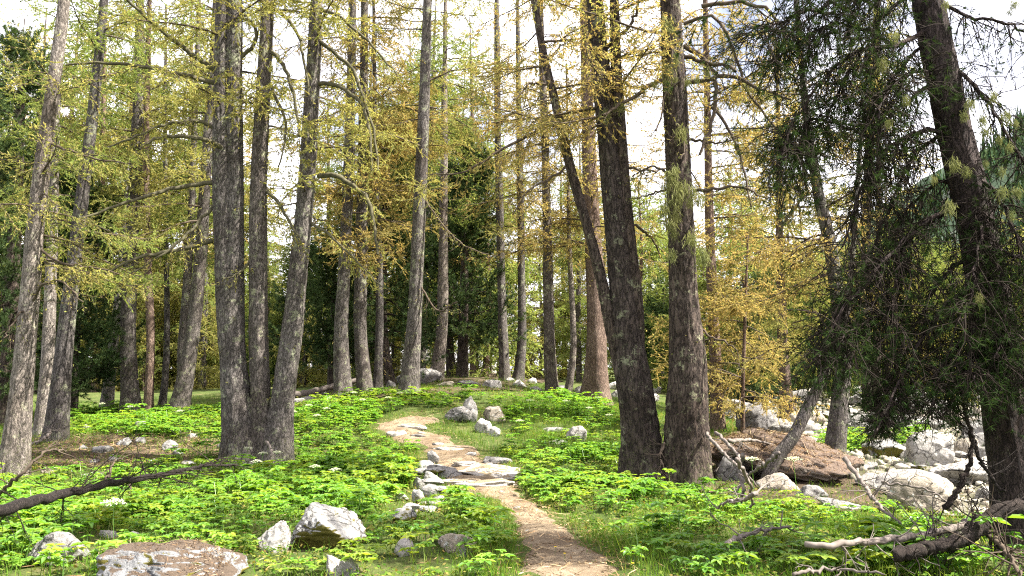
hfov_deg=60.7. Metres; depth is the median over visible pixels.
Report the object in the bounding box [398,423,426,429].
path slab
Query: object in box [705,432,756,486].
dead stick
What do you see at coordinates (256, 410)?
larch tree
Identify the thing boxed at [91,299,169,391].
background larch
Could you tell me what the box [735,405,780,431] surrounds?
boulder
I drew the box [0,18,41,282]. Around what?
background larch
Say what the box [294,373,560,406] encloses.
leaf litter floor
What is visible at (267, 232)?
background larch
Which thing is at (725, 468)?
boulder
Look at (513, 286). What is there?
background larch
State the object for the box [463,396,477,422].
boulder
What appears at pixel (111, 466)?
dead branch
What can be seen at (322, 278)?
stone pine
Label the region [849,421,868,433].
boulder
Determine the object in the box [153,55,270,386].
background larch
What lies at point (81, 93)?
background larch
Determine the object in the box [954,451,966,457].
boulder
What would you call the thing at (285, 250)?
background larch
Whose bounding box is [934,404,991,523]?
dead branch
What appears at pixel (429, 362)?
background larch
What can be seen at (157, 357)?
background larch
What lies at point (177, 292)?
background larch
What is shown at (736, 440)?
dead stick
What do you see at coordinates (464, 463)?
path slab
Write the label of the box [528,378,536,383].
boulder
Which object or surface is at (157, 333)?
background larch
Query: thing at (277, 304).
stone pine
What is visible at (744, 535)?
dead branch
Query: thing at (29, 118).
background larch
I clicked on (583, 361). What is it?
background larch
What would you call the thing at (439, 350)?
larch tree
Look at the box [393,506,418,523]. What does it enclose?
edging stone
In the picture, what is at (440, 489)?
edging stone
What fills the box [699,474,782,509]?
dead stick
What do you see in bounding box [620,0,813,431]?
larch tree
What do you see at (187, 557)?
boulder
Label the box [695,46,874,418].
larch tree
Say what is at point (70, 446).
leaf litter floor
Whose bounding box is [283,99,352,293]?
background larch
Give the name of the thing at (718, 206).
background larch
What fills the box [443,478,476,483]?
path slab
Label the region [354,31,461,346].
background larch
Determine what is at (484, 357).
background larch
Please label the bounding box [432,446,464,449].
path slab
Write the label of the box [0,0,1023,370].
sky
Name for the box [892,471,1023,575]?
fallen branch
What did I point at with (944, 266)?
background larch
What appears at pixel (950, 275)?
background larch
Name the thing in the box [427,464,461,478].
path slab
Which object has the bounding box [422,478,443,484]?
edging stone
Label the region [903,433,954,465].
boulder
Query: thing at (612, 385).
boulder
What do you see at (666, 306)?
background larch
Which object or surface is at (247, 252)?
background larch
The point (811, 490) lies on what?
boulder
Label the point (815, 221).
larch tree
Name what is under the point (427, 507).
edging stone
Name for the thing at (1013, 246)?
background larch
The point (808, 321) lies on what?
background larch
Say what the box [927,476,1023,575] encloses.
fallen branch
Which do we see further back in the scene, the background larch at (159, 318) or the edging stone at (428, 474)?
the background larch at (159, 318)
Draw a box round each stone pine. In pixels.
[0,19,113,426]
[15,142,161,414]
[245,233,352,385]
[268,222,395,390]
[304,128,457,385]
[388,157,513,375]
[400,132,532,376]
[643,275,668,387]
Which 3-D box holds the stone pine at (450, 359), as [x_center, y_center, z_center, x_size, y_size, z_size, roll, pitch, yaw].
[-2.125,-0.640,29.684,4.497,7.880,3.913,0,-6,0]
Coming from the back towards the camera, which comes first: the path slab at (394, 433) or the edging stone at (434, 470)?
the path slab at (394, 433)
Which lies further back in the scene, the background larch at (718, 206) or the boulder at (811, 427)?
the background larch at (718, 206)
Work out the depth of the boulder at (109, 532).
8.62 m
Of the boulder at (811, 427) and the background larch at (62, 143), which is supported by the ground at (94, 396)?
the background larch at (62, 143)
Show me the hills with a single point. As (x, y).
(994, 183)
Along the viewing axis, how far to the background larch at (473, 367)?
45.55 m
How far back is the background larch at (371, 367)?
27.50 m
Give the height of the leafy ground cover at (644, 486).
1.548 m
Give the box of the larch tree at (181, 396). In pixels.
[90,0,314,414]
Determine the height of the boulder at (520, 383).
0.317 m
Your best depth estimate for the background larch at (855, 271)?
38.96 m
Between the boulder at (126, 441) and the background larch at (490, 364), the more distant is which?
the background larch at (490, 364)
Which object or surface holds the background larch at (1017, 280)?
on the ground at (94, 396)
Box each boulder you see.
[27,531,90,566]
[40,467,59,472]
[92,445,113,452]
[96,536,248,575]
[99,530,119,537]
[116,437,131,445]
[134,437,145,442]
[161,439,177,450]
[181,460,202,463]
[257,520,291,552]
[289,502,366,551]
[294,398,304,401]
[326,555,344,575]
[341,557,359,575]
[386,380,395,387]
[394,538,413,556]
[396,368,441,382]
[396,493,408,500]
[438,381,453,385]
[438,533,475,552]
[445,406,471,421]
[456,380,480,384]
[456,547,467,556]
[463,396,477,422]
[474,418,491,432]
[482,380,501,387]
[483,406,505,421]
[486,426,500,436]
[512,380,526,386]
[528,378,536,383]
[530,386,541,390]
[545,427,566,432]
[566,425,586,441]
[574,386,580,392]
[609,381,616,389]
[611,390,617,396]
[653,387,662,392]
[654,393,658,400]
[715,456,748,480]
[726,399,752,411]
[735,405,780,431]
[755,472,799,490]
[767,421,805,433]
[774,389,806,404]
[788,410,825,423]
[794,485,827,497]
[806,424,820,433]
[848,412,872,427]
[849,395,861,405]
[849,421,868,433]
[855,473,876,485]
[861,438,905,457]
[865,462,878,468]
[874,469,940,489]
[887,473,960,512]
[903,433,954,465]
[911,465,926,469]
[913,417,949,430]
[928,458,987,482]
[953,438,979,452]
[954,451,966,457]
[957,416,984,446]
[973,447,985,457]
[974,486,988,498]
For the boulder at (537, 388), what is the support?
on the ground at (94, 396)
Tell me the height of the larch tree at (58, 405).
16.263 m
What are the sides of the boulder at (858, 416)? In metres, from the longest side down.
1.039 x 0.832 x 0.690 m
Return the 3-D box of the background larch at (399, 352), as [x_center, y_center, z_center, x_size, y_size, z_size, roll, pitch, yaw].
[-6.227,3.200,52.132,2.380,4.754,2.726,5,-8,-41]
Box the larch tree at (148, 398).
[72,0,204,415]
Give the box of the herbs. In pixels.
[0,383,1023,575]
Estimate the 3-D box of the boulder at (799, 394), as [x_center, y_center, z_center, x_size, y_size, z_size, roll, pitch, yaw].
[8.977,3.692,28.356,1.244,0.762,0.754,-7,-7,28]
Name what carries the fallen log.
on the ground at (94, 396)
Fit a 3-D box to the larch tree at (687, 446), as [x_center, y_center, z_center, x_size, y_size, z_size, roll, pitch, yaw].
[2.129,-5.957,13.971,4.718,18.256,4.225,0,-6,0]
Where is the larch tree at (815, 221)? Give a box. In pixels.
[783,0,932,411]
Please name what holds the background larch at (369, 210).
on the ground at (94, 396)
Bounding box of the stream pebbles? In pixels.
[725,395,988,517]
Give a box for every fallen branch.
[804,486,982,575]
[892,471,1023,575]
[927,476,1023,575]
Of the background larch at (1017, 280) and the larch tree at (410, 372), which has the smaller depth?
the larch tree at (410, 372)
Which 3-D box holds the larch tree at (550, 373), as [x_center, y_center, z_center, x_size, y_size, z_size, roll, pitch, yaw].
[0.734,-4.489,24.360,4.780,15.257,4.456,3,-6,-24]
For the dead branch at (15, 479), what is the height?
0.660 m
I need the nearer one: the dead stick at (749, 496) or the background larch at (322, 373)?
the dead stick at (749, 496)
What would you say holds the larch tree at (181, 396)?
on the ground at (94, 396)
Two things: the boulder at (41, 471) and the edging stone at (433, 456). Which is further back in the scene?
the edging stone at (433, 456)
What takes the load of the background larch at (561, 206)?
on the ground at (94, 396)
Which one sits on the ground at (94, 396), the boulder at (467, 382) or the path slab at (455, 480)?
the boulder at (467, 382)
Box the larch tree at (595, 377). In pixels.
[494,0,668,404]
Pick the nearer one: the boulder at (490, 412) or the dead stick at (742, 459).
the dead stick at (742, 459)
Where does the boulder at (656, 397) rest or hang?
on the ground at (94, 396)
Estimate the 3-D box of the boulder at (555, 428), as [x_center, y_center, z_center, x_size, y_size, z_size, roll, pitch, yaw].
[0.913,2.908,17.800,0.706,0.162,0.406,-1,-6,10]
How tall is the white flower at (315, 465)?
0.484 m
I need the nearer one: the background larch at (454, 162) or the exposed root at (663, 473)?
the exposed root at (663, 473)
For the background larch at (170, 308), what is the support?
on the ground at (94, 396)
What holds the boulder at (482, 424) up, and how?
on the ground at (94, 396)
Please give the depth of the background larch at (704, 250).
45.57 m
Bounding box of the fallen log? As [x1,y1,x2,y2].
[295,378,355,397]
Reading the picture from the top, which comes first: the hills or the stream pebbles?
the hills
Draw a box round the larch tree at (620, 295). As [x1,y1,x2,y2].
[420,0,706,483]
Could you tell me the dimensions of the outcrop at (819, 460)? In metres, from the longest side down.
2.484 x 2.108 x 0.884 m
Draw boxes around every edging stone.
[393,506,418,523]
[402,503,419,509]
[411,489,425,505]
[413,477,424,489]
[414,468,426,474]
[418,460,433,467]
[420,484,443,497]
[420,505,438,512]
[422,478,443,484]
[423,467,445,474]
[424,471,438,484]
[426,495,445,505]
[427,450,439,463]
[434,486,446,492]
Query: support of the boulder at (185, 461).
on the leaf litter floor at (70, 446)
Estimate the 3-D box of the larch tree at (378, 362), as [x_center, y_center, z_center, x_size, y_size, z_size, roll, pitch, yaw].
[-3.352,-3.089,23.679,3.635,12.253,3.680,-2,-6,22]
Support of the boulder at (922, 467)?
on the stream bed
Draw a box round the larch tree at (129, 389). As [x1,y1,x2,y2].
[29,0,244,412]
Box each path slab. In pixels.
[386,430,406,436]
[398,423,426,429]
[409,434,424,436]
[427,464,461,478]
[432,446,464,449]
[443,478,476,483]
[452,478,514,486]
[453,461,482,465]
[458,463,520,476]
[483,456,511,463]
[495,474,516,480]
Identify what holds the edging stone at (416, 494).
on the ground at (94, 396)
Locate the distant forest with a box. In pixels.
[798,105,1023,308]
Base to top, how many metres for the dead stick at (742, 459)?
0.511 m
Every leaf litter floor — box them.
[31,432,220,467]
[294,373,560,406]
[701,431,884,510]
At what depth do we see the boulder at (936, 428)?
19.92 m
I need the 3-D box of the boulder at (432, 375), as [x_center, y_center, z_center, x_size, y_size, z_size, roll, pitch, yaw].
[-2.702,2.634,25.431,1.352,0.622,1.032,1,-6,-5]
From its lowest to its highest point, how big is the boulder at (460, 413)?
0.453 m
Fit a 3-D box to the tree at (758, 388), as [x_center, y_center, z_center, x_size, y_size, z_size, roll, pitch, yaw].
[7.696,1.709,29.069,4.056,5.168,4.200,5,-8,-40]
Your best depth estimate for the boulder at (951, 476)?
12.46 m
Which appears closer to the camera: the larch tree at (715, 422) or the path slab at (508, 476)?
the path slab at (508, 476)
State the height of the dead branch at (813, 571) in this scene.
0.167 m
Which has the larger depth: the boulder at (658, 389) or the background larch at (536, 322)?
the background larch at (536, 322)
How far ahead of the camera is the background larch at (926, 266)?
37.40 m
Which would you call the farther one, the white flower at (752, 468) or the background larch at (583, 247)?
the background larch at (583, 247)
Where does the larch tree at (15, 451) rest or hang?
on the ground at (94, 396)
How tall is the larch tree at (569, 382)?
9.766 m
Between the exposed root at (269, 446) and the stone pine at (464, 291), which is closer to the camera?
the exposed root at (269, 446)
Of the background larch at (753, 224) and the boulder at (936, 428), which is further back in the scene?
the background larch at (753, 224)
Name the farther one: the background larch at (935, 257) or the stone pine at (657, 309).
the background larch at (935, 257)
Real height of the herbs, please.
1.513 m
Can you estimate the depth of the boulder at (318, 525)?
7.94 m
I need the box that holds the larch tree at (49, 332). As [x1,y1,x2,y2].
[0,0,148,437]
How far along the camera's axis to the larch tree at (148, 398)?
21.06 m
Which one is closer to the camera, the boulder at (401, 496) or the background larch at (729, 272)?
the boulder at (401, 496)
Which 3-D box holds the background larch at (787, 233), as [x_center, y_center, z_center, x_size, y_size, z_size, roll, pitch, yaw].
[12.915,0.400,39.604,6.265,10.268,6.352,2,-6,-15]
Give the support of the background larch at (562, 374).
on the ground at (94, 396)
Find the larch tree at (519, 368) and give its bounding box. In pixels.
[449,0,581,380]
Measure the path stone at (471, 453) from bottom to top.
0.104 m
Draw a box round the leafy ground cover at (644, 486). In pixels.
[0,381,1023,575]
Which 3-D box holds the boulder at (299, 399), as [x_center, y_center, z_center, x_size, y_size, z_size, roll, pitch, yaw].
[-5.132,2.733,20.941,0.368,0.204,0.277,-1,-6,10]
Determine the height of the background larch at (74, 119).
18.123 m
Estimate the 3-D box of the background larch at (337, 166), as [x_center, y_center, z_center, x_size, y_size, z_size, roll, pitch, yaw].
[-5.872,-3.084,33.444,5.129,13.916,4.940,2,-6,-16]
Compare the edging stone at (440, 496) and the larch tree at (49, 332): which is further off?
the larch tree at (49, 332)
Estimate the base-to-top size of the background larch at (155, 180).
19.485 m
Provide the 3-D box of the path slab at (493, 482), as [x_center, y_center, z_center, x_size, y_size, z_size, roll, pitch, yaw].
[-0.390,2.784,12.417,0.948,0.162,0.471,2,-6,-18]
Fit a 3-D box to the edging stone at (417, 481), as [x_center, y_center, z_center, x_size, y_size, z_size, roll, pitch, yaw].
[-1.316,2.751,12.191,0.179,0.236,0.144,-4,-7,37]
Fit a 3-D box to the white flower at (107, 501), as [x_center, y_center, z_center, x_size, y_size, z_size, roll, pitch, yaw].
[-3.619,2.151,7.899,0.219,0.509,0.242,4,-7,-34]
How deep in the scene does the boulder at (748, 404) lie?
25.96 m
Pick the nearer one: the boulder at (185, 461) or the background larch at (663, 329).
the boulder at (185, 461)
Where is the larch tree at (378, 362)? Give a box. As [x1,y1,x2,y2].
[312,1,461,390]
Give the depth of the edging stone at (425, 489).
11.39 m
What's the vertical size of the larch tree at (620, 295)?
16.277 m
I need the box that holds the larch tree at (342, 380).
[244,0,447,396]
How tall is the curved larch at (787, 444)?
5.492 m
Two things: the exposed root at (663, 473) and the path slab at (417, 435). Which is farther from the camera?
the path slab at (417, 435)
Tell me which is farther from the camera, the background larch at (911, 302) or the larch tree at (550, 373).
the background larch at (911, 302)
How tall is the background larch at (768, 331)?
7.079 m
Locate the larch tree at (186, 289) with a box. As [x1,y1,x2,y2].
[131,0,274,405]
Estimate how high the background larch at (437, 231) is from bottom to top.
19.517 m
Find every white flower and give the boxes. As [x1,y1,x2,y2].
[100,497,125,547]
[309,464,319,479]
[745,456,757,500]
[785,456,801,498]
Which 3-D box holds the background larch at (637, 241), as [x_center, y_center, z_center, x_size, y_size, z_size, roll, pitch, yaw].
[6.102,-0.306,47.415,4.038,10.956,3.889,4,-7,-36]
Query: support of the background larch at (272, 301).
on the ground at (94, 396)
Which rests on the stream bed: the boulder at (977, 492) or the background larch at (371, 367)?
the boulder at (977, 492)
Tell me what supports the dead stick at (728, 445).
on the dead stick at (713, 442)
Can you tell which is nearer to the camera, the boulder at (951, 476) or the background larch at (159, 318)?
the boulder at (951, 476)
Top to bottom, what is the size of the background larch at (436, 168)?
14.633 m
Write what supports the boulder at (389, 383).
on the ground at (94, 396)
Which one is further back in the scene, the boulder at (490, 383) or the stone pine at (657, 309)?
the stone pine at (657, 309)
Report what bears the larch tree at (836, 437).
on the ground at (94, 396)
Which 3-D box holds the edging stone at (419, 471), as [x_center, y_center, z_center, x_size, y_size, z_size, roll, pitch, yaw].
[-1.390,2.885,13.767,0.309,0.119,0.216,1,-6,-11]
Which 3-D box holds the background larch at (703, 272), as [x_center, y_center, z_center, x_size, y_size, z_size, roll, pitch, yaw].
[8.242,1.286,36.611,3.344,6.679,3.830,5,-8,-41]
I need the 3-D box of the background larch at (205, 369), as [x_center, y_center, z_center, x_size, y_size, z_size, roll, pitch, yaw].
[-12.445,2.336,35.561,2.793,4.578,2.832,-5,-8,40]
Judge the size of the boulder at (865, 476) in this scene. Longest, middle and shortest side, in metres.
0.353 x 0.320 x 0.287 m
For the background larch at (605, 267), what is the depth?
43.14 m
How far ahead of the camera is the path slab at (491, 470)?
13.58 m
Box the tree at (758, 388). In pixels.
[706,267,810,402]
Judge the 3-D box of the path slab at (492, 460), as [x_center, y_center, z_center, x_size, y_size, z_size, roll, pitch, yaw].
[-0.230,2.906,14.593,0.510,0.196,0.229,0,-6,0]
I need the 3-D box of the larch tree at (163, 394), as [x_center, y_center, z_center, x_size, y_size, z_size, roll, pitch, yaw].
[-9.400,-2.184,23.077,3.143,11.258,3.212,0,-6,0]
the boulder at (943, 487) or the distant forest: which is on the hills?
the distant forest
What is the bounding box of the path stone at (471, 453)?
[465,452,476,455]
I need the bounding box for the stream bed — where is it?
[747,396,988,515]
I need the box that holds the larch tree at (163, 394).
[99,4,213,407]
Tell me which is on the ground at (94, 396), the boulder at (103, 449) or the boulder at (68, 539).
the boulder at (68, 539)
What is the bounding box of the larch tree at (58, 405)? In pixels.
[0,0,213,441]
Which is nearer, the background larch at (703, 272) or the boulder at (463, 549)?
the boulder at (463, 549)
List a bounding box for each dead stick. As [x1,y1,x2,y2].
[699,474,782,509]
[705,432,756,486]
[706,431,749,484]
[719,457,762,508]
[725,452,745,503]
[727,423,773,449]
[733,451,780,491]
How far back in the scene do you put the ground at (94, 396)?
9.97 m
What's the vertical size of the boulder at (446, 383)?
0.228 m
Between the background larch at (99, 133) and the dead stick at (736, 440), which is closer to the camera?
the dead stick at (736, 440)
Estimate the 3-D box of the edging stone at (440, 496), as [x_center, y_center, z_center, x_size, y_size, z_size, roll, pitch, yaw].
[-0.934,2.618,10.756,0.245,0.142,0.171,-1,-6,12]
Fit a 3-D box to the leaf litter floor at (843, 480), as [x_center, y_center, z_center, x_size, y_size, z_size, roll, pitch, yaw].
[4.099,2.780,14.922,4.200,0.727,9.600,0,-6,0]
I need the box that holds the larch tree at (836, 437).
[688,0,940,453]
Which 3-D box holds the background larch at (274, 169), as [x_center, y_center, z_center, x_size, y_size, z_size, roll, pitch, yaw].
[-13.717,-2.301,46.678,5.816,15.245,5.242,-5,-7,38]
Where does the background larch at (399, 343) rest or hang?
on the ground at (94, 396)
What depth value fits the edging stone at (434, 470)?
13.26 m
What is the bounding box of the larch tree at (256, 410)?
[43,0,402,468]
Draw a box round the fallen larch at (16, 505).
[0,422,269,552]
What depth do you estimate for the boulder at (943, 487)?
10.52 m
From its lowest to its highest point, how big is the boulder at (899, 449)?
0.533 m
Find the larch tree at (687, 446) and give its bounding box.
[511,0,803,486]
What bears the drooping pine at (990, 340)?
on the ground at (94, 396)
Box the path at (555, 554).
[377,416,618,575]
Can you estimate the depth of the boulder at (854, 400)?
26.51 m
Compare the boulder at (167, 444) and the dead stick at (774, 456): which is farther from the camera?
the boulder at (167, 444)
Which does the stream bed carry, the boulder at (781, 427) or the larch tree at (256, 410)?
the boulder at (781, 427)
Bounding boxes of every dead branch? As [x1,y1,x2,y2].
[0,438,87,500]
[32,420,62,445]
[82,432,152,489]
[709,510,814,555]
[792,557,885,575]
[832,451,907,526]
[881,469,953,514]
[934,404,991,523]
[965,432,1021,496]
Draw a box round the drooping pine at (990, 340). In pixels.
[662,0,1023,559]
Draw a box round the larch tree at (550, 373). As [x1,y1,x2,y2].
[447,0,621,393]
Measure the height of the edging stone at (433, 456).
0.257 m
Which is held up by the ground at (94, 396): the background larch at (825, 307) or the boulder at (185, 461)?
the background larch at (825, 307)
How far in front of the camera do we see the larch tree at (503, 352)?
27.16 m
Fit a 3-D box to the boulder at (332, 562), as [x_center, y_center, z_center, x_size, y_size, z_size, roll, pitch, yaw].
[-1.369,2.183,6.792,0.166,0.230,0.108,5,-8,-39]
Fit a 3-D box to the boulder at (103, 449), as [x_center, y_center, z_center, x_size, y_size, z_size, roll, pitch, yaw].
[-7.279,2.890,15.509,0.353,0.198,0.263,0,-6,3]
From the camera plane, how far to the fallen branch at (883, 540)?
6.82 m
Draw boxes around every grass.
[11,379,1001,575]
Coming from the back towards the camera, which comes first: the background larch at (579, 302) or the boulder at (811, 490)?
the background larch at (579, 302)
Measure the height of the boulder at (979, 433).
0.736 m
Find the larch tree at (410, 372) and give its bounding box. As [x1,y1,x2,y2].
[340,0,521,394]
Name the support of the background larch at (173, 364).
on the ground at (94, 396)
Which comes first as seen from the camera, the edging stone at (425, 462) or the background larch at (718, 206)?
the edging stone at (425, 462)
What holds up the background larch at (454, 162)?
on the ground at (94, 396)
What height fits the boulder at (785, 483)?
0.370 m
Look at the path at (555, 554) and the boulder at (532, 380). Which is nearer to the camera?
the path at (555, 554)
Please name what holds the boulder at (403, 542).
on the ground at (94, 396)
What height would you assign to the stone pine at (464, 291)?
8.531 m
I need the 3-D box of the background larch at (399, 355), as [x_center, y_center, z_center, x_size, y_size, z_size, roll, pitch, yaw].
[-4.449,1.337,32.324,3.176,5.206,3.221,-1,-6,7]
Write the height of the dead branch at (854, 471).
0.797 m
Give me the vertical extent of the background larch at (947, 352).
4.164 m
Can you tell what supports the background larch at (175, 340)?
on the ground at (94, 396)
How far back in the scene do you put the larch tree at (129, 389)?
22.09 m
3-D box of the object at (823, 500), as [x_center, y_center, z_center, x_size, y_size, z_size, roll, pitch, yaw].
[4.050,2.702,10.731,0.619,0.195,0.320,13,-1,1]
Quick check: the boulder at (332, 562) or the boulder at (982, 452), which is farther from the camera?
the boulder at (982, 452)
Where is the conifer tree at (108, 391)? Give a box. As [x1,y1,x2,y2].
[82,164,142,407]
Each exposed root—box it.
[265,441,281,463]
[632,426,680,487]
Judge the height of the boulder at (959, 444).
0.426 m
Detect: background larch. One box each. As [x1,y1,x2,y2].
[0,0,26,353]
[0,9,92,391]
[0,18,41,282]
[1,79,45,223]
[24,0,180,391]
[25,13,116,358]
[56,48,119,381]
[80,27,183,349]
[80,70,183,384]
[81,230,174,389]
[84,46,197,361]
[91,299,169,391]
[109,0,268,356]
[118,311,162,390]
[138,283,180,387]
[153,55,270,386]
[155,265,211,386]
[157,267,218,386]
[158,302,219,388]
[169,294,219,390]
[170,75,277,375]
[206,228,287,386]
[243,116,293,348]
[244,172,287,307]
[245,208,351,382]
[245,229,322,384]
[245,255,285,383]
[245,270,272,381]
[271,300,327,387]
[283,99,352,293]
[296,54,409,378]
[308,324,327,383]
[327,62,404,373]
[350,297,393,383]
[352,262,429,380]
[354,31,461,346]
[369,1,495,368]
[387,106,454,374]
[389,73,478,360]
[394,342,403,372]
[406,17,542,376]
[422,109,565,378]
[426,350,445,367]
[448,75,517,349]
[468,210,527,367]
[479,340,496,372]
[492,162,555,353]
[493,227,586,378]
[528,161,586,367]
[531,130,607,381]
[541,282,585,377]
[557,172,607,347]
[561,180,643,363]
[576,171,668,382]
[581,315,610,377]
[606,192,648,363]
[613,182,725,375]
[637,181,661,290]
[645,225,734,392]
[645,280,668,383]
[658,224,747,316]
[696,246,736,387]
[697,192,798,399]
[698,161,790,365]
[719,239,810,388]
[738,175,771,287]
[757,197,846,371]
[773,226,860,399]
[791,269,860,398]
[814,239,903,350]
[855,248,946,385]
[885,236,946,384]
[912,237,961,303]
[916,232,963,359]
[918,291,977,407]
[932,250,964,338]
[947,209,1023,344]
[1003,237,1023,329]
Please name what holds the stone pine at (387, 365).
on the ground at (94, 396)
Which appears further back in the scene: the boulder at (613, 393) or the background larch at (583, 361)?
the background larch at (583, 361)
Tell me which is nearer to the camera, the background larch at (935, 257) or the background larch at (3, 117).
the background larch at (3, 117)
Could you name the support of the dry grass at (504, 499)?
on the ground at (94, 396)
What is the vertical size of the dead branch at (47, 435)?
0.668 m
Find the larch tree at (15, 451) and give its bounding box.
[0,0,163,476]
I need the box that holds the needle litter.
[1,400,986,575]
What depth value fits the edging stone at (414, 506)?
9.79 m
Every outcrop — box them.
[710,425,864,480]
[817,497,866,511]
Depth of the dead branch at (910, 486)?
10.16 m
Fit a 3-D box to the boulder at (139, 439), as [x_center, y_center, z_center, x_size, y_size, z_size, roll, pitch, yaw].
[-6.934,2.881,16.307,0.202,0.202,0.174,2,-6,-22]
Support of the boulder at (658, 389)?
on the ground at (94, 396)
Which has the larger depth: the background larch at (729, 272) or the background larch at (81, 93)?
the background larch at (81, 93)
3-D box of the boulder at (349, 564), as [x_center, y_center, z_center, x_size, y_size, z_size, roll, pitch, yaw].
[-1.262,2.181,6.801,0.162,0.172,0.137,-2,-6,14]
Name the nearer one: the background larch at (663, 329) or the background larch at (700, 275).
the background larch at (663, 329)
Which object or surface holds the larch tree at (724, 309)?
on the ground at (94, 396)
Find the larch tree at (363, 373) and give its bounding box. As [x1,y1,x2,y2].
[245,0,473,394]
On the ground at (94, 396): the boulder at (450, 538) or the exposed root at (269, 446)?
the boulder at (450, 538)
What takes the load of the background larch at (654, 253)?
on the ground at (94, 396)
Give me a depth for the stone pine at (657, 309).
33.84 m
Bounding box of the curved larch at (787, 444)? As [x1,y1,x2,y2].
[760,139,862,478]
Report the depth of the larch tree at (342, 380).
21.96 m
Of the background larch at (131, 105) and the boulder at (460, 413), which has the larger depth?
the background larch at (131, 105)
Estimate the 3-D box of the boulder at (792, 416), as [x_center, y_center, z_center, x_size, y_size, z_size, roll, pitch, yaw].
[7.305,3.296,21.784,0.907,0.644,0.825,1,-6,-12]
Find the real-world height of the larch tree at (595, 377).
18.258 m
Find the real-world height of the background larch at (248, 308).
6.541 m
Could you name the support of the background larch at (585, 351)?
on the ground at (94, 396)
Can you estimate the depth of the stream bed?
13.39 m
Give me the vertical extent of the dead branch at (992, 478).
0.538 m
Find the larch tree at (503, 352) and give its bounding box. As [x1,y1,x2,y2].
[435,0,547,380]
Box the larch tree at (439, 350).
[377,0,502,380]
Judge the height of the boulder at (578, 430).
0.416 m
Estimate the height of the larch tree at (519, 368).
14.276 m
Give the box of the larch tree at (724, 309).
[659,232,829,433]
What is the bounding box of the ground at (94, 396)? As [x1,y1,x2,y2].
[0,370,1023,575]
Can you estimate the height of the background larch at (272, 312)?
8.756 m
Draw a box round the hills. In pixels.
[609,136,1023,368]
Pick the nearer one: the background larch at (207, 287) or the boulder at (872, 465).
the boulder at (872, 465)
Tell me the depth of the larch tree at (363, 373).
22.39 m
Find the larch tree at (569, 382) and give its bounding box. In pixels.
[523,63,603,393]
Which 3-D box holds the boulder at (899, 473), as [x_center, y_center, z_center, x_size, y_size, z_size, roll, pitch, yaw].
[5.383,2.696,11.917,0.760,0.403,0.948,-6,-11,-36]
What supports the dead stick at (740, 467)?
on the ground at (94, 396)
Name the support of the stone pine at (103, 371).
on the ground at (94, 396)
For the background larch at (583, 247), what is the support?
on the ground at (94, 396)
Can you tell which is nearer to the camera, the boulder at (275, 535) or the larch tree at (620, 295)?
the boulder at (275, 535)
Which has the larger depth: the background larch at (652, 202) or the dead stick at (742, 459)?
the background larch at (652, 202)
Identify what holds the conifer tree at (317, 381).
on the ground at (94, 396)
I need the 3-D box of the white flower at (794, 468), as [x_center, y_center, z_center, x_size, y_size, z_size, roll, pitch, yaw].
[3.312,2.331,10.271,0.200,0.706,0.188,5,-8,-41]
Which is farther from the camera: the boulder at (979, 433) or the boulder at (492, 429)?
the boulder at (492, 429)
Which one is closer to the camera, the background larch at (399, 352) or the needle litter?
the needle litter
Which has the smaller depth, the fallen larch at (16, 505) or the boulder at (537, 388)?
the fallen larch at (16, 505)
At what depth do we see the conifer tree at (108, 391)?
23.86 m
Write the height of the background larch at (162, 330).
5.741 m
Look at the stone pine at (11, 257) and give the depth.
20.53 m
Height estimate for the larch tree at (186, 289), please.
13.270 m
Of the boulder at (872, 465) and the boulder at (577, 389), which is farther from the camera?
the boulder at (577, 389)
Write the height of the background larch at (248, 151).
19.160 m
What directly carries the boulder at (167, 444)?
on the leaf litter floor at (70, 446)
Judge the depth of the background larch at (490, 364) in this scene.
55.13 m

